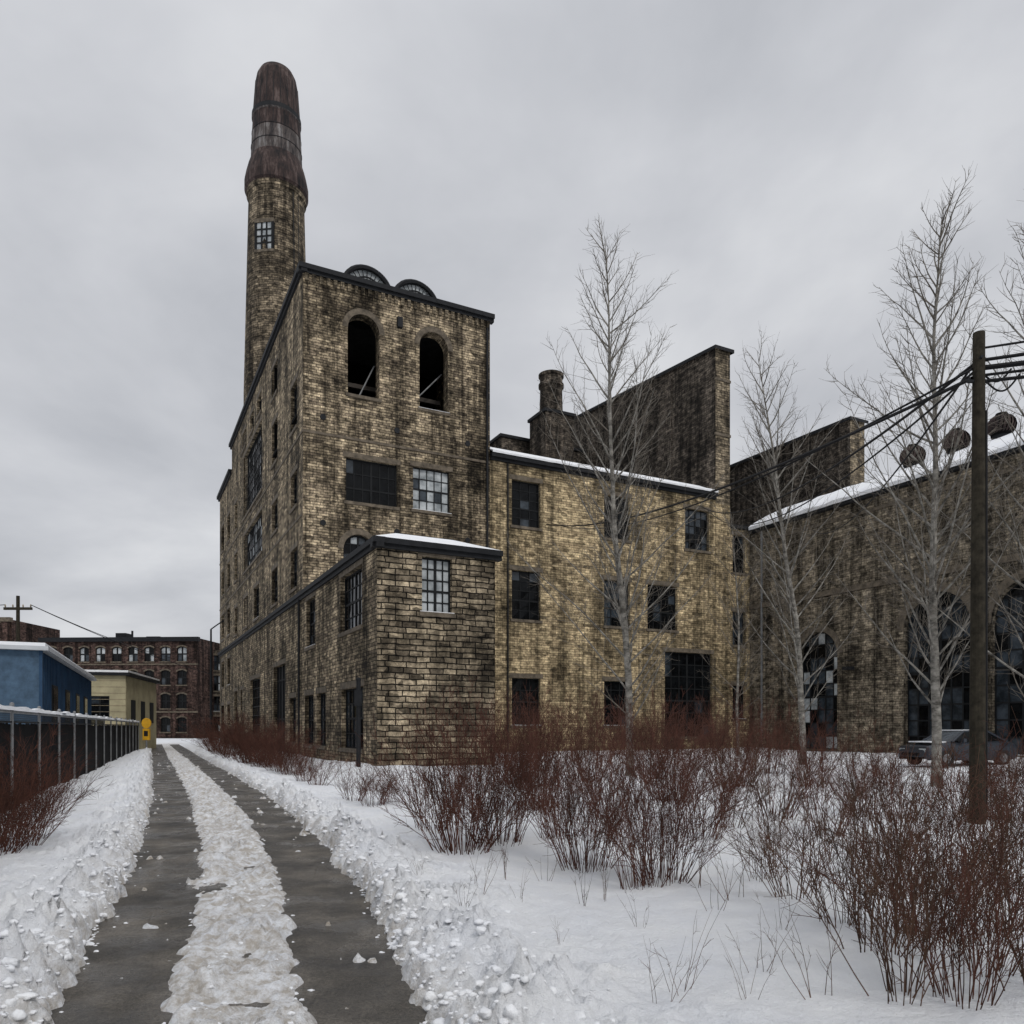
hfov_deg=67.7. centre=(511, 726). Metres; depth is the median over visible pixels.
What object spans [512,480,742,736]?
windows
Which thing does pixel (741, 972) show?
dry weed stems
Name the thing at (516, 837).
dogwood shrub
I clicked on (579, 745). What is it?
dogwood shrub
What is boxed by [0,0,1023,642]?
sky
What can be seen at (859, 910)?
dry shrub
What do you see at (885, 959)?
dry shrub
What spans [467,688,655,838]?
dogwood shrub
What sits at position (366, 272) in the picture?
rooftop round vent
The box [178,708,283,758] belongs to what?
dogwood shrub
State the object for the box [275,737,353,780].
dogwood shrub
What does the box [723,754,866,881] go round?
dry shrub
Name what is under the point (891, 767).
dogwood shrub
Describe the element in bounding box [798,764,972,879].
dry shrub
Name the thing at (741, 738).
dogwood shrub
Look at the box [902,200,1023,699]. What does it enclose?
bare aspen tree
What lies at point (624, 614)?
bare aspen tree
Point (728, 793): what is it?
dogwood shrub
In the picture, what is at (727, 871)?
dry weed stems
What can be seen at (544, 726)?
dogwood shrub
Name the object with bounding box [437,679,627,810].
dogwood shrub
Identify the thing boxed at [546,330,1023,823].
utility pole
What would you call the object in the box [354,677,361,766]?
steel bollard post
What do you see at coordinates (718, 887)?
dry weed stems
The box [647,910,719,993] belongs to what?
dry weed stems
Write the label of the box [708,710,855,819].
dogwood shrub
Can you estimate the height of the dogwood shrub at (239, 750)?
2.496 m
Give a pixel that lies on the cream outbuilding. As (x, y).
(126, 694)
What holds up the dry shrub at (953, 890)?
on the snowy ground
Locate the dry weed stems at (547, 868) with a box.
[524,843,565,880]
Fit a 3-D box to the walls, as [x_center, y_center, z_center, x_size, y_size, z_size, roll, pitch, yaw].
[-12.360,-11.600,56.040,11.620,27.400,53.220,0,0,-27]
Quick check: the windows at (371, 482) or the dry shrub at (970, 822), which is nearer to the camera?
the dry shrub at (970, 822)
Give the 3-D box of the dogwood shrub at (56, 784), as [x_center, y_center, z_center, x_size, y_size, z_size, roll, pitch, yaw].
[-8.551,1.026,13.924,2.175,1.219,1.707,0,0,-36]
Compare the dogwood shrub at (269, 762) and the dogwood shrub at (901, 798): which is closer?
the dogwood shrub at (901, 798)
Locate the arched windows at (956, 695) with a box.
[803,581,1023,754]
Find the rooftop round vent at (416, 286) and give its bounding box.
[395,279,435,297]
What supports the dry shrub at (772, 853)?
on the snowy ground
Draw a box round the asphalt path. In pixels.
[51,744,426,1023]
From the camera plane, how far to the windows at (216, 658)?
112.24 m
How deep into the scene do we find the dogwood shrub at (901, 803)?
13.06 m
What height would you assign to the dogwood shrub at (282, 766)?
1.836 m
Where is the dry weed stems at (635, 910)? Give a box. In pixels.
[617,883,648,926]
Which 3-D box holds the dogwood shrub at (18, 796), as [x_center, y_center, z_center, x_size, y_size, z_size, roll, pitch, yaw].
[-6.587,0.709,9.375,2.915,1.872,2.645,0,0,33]
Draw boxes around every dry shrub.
[677,704,801,829]
[678,750,878,899]
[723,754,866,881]
[745,724,945,927]
[754,743,1023,1005]
[792,706,1023,956]
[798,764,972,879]
[826,706,1023,937]
[872,742,1023,976]
[895,736,1023,902]
[943,753,1023,990]
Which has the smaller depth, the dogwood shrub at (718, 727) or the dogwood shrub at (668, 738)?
the dogwood shrub at (668, 738)
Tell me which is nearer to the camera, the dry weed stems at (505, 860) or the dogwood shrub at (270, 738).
the dry weed stems at (505, 860)
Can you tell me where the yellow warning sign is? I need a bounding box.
[142,718,150,746]
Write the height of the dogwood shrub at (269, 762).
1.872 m
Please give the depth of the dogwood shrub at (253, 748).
30.04 m
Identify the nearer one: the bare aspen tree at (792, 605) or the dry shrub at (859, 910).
the dry shrub at (859, 910)
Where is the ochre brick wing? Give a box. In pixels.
[490,344,749,752]
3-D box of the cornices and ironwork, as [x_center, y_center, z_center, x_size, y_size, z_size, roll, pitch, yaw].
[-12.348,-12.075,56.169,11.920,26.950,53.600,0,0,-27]
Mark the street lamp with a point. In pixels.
(211, 671)
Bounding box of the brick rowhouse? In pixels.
[0,617,59,642]
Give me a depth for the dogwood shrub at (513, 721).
21.19 m
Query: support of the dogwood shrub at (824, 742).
on the snowy ground
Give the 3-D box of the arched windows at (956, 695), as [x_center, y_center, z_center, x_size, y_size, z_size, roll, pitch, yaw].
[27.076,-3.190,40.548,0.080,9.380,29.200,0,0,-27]
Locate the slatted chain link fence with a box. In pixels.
[0,702,138,810]
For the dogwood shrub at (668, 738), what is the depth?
15.58 m
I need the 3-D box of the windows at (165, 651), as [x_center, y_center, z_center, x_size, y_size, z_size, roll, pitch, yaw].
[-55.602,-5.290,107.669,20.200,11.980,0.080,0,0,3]
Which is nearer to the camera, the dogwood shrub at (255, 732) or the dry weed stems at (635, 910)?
the dry weed stems at (635, 910)
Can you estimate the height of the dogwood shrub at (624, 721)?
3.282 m
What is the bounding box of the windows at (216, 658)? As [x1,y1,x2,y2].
[214,656,219,730]
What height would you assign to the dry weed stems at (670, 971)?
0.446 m
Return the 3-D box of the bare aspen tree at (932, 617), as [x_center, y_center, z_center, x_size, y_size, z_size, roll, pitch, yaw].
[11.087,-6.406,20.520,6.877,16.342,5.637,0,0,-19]
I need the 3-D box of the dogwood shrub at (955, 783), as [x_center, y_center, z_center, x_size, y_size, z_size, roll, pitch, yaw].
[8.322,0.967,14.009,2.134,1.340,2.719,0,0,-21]
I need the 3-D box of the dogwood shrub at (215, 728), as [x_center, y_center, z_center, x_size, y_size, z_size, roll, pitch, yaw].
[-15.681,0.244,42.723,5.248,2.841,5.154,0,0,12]
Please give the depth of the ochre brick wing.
53.30 m
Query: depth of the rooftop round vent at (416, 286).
46.81 m
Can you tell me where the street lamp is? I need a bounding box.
[210,620,223,739]
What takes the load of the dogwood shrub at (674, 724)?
on the snowy ground
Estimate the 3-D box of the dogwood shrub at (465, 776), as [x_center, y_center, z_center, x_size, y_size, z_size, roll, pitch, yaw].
[-0.613,0.467,9.668,2.720,2.435,2.770,0,0,10]
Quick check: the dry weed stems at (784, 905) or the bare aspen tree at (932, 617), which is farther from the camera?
the bare aspen tree at (932, 617)
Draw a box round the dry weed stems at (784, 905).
[754,876,806,930]
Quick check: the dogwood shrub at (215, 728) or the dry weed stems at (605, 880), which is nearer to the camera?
the dry weed stems at (605, 880)
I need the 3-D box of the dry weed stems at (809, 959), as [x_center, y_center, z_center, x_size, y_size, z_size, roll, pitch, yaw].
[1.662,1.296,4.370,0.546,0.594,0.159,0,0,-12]
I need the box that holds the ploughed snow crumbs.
[0,769,615,1023]
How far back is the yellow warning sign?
49.94 m
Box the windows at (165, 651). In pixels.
[52,647,186,731]
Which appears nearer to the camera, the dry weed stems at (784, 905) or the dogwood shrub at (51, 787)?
the dry weed stems at (784, 905)
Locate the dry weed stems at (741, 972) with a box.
[718,934,776,999]
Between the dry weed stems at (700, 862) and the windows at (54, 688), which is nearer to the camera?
the dry weed stems at (700, 862)
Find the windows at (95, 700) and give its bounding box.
[91,696,153,722]
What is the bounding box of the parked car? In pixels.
[898,729,1017,766]
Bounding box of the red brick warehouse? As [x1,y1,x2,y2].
[38,631,219,737]
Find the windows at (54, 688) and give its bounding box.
[52,685,86,721]
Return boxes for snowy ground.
[0,738,1023,1023]
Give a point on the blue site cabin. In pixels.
(43, 676)
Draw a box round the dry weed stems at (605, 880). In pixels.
[601,855,612,901]
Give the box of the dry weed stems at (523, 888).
[510,869,530,900]
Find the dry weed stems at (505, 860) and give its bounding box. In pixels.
[499,838,507,877]
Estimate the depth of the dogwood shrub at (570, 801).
8.83 m
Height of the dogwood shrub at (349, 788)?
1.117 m
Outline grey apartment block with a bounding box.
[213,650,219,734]
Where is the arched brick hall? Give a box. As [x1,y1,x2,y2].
[730,411,1023,756]
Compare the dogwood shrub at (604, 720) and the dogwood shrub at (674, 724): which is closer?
the dogwood shrub at (604, 720)
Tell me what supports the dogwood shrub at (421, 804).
on the snowy ground
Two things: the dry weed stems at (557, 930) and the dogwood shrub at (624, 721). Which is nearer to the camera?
the dry weed stems at (557, 930)
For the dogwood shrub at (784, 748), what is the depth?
25.12 m
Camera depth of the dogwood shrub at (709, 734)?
45.54 m
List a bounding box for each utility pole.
[3,596,219,676]
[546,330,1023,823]
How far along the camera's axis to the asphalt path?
6.42 m
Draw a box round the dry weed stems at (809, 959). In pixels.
[759,904,846,999]
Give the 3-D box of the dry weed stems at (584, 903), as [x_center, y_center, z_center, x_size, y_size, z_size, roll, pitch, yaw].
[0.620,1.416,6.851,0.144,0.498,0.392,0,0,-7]
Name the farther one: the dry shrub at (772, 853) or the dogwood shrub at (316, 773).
the dogwood shrub at (316, 773)
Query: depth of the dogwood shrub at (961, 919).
4.22 m
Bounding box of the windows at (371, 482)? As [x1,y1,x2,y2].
[247,387,449,748]
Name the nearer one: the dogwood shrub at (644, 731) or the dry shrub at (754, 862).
the dry shrub at (754, 862)
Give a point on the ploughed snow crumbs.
(510, 1012)
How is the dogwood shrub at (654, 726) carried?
on the snowy ground
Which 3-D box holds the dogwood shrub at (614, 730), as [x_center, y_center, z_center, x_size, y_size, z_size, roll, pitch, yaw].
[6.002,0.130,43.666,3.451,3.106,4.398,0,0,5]
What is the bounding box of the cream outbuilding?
[86,670,160,748]
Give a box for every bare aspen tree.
[501,214,739,775]
[692,498,778,738]
[707,327,863,764]
[779,165,1023,785]
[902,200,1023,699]
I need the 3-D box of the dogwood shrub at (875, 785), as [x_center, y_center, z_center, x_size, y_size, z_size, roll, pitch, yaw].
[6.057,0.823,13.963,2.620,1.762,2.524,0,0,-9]
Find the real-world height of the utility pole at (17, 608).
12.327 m
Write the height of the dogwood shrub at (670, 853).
2.029 m
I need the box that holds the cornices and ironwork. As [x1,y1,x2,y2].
[217,261,502,743]
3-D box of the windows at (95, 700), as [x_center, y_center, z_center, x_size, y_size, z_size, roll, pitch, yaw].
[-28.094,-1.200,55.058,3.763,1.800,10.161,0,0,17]
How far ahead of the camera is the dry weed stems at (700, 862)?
7.59 m
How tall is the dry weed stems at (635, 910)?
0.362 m
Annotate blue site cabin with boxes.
[0,641,96,725]
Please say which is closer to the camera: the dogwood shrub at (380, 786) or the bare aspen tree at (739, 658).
the dogwood shrub at (380, 786)
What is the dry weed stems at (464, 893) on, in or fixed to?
on the snowy ground
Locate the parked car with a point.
(955, 736)
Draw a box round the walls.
[219,272,496,765]
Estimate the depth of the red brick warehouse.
107.25 m
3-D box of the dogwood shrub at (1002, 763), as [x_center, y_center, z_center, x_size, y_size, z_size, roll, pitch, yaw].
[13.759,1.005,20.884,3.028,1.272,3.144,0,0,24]
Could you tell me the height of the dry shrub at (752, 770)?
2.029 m
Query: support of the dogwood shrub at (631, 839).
on the snowy ground
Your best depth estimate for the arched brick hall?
48.40 m
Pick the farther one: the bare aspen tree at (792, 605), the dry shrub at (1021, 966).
the bare aspen tree at (792, 605)
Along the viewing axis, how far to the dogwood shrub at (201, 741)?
47.26 m
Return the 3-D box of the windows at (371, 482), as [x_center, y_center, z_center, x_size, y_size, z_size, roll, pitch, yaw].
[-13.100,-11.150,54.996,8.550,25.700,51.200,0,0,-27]
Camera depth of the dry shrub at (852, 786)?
5.90 m
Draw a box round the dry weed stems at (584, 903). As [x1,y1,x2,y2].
[574,864,591,905]
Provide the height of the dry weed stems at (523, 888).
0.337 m
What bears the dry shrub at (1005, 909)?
on the snowy ground
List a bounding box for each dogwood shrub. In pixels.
[0,720,107,855]
[0,721,113,850]
[0,741,99,840]
[3,749,115,814]
[170,720,244,751]
[175,708,273,755]
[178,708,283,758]
[188,711,300,763]
[208,711,308,760]
[212,721,311,767]
[227,716,315,765]
[237,728,344,775]
[240,721,317,771]
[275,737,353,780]
[278,747,351,785]
[319,752,385,800]
[330,748,408,806]
[351,668,576,854]
[358,761,417,803]
[376,713,488,831]
[407,681,584,846]
[430,685,583,783]
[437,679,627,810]
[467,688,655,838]
[490,695,704,872]
[497,702,588,755]
[537,686,649,779]
[539,685,686,817]
[550,711,746,889]
[563,694,783,890]
[590,686,706,777]
[591,705,649,754]
[592,685,750,802]
[600,703,659,751]
[625,692,778,840]
[633,713,664,749]
[653,681,812,786]
[656,704,705,752]
[686,715,746,753]
[689,715,733,749]
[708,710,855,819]
[718,696,830,773]
[746,720,1023,943]
[762,703,892,787]
[764,721,893,835]
[774,726,930,815]
[784,739,1023,1010]
[836,747,998,821]
[837,744,952,784]
[893,746,1015,814]
[902,720,1023,886]
[916,731,1023,820]
[946,741,1023,784]
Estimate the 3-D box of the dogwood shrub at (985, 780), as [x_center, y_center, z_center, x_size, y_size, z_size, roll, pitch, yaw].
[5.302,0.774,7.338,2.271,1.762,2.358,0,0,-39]
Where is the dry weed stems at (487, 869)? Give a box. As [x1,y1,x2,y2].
[470,848,506,894]
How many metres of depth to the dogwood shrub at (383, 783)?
15.62 m
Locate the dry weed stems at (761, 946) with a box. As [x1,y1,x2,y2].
[726,910,793,972]
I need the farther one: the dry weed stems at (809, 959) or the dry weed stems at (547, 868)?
the dry weed stems at (547, 868)
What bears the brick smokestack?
on the snowy ground
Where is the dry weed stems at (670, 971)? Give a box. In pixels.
[638,937,707,1003]
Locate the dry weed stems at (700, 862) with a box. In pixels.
[695,826,709,887]
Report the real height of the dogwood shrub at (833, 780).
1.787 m
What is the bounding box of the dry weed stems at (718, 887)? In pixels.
[687,858,747,910]
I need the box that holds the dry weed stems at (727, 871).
[694,829,754,900]
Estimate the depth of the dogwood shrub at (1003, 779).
13.17 m
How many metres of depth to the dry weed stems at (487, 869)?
7.01 m
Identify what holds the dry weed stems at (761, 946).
on the snowy ground
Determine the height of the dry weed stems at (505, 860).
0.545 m
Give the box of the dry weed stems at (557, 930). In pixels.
[551,920,569,943]
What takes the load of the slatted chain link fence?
on the snowy ground
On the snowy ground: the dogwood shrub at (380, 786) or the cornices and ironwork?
the dogwood shrub at (380, 786)
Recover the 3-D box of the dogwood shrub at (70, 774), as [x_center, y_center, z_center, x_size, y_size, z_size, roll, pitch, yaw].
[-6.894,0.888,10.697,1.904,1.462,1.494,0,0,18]
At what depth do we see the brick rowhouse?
111.27 m
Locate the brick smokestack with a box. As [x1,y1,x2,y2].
[242,61,307,736]
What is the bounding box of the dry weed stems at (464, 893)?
[455,873,473,906]

